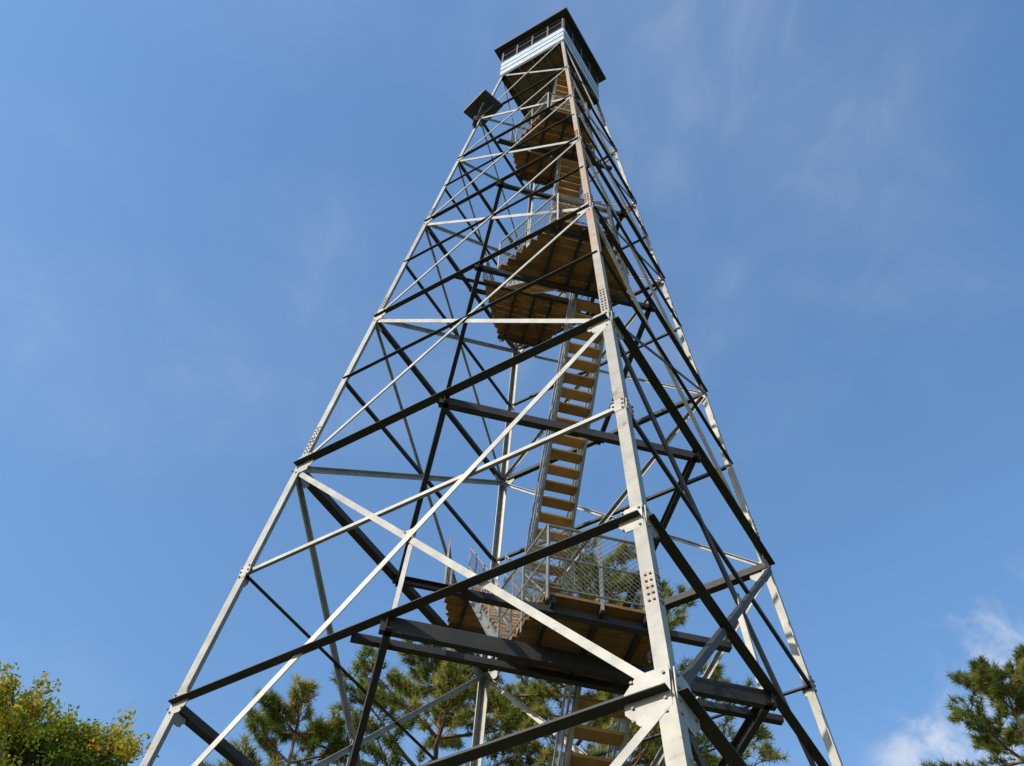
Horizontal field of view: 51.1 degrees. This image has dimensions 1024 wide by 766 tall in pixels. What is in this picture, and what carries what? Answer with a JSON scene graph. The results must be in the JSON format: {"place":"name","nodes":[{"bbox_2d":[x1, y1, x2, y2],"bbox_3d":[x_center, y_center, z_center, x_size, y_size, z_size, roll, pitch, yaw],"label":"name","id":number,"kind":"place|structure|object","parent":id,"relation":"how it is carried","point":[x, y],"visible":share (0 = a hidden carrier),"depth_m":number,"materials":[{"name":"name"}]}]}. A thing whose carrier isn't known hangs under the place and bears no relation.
{"place":"outdoors","nodes":[
{"label":"outdoors","id":0,"kind":"place"},
{"bbox_2d":[0,0,1023,765],"label":"sky","id":1,"kind":"structure","parent":0,"point":[209,208],"materials":[{"name":"blue"}]},
{"label":"ground","id":2,"kind":"structure","parent":0,"visible":0},
{"bbox_2d":[0,660,158,765],"bbox_3d":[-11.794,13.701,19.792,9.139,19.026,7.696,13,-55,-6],"label":"deciduous tree","id":3,"kind":"object","parent":2,"relation":"on","point":[28,737],"visible":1,"depth_m":25.43,"materials":[{"name":"green plant"}]},
{"bbox_2d":[193,673,366,765],"bbox_3d":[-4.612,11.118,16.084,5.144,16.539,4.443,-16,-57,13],"label":"pine tree","id":4,"kind":"object","parent":2,"relation":"on","point":[273,721],"visible":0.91,"depth_m":21.51,"materials":[{"name":"green plant"}]},
{"bbox_2d":[252,639,611,765],"bbox_3d":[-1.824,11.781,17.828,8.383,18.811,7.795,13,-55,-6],"label":"pine tree","id":5,"kind":"object","parent":2,"relation":"on","point":[440,687],"visible":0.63,"depth_m":22.05,"materials":[{"name":"green plant"}]},
{"bbox_2d":[139,7,842,765],"bbox_3d":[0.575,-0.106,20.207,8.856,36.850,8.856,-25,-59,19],"label":"fire lookout tower","id":6,"kind":"structure","parent":2,"relation":"on","point":[551,75],"depth_m":16.06,"materials":[{"name":"metal"}]},
{"bbox_2d":[426,526,790,765],"bbox_3d":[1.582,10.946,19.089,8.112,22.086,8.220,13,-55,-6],"label":"pine tree","id":7,"kind":"object","parent":2,"relation":"on","point":[648,751],"visible":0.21,"depth_m":23.02,"materials":[{"name":"green plant"}]},
{"bbox_2d":[918,643,1023,765],"bbox_3d":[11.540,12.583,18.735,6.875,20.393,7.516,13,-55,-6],"label":"pine tree","id":8,"kind":"object","parent":2,"relation":"on","point":[975,681],"visible":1,"depth_m":25.28,"materials":[{"name":"green plant"}]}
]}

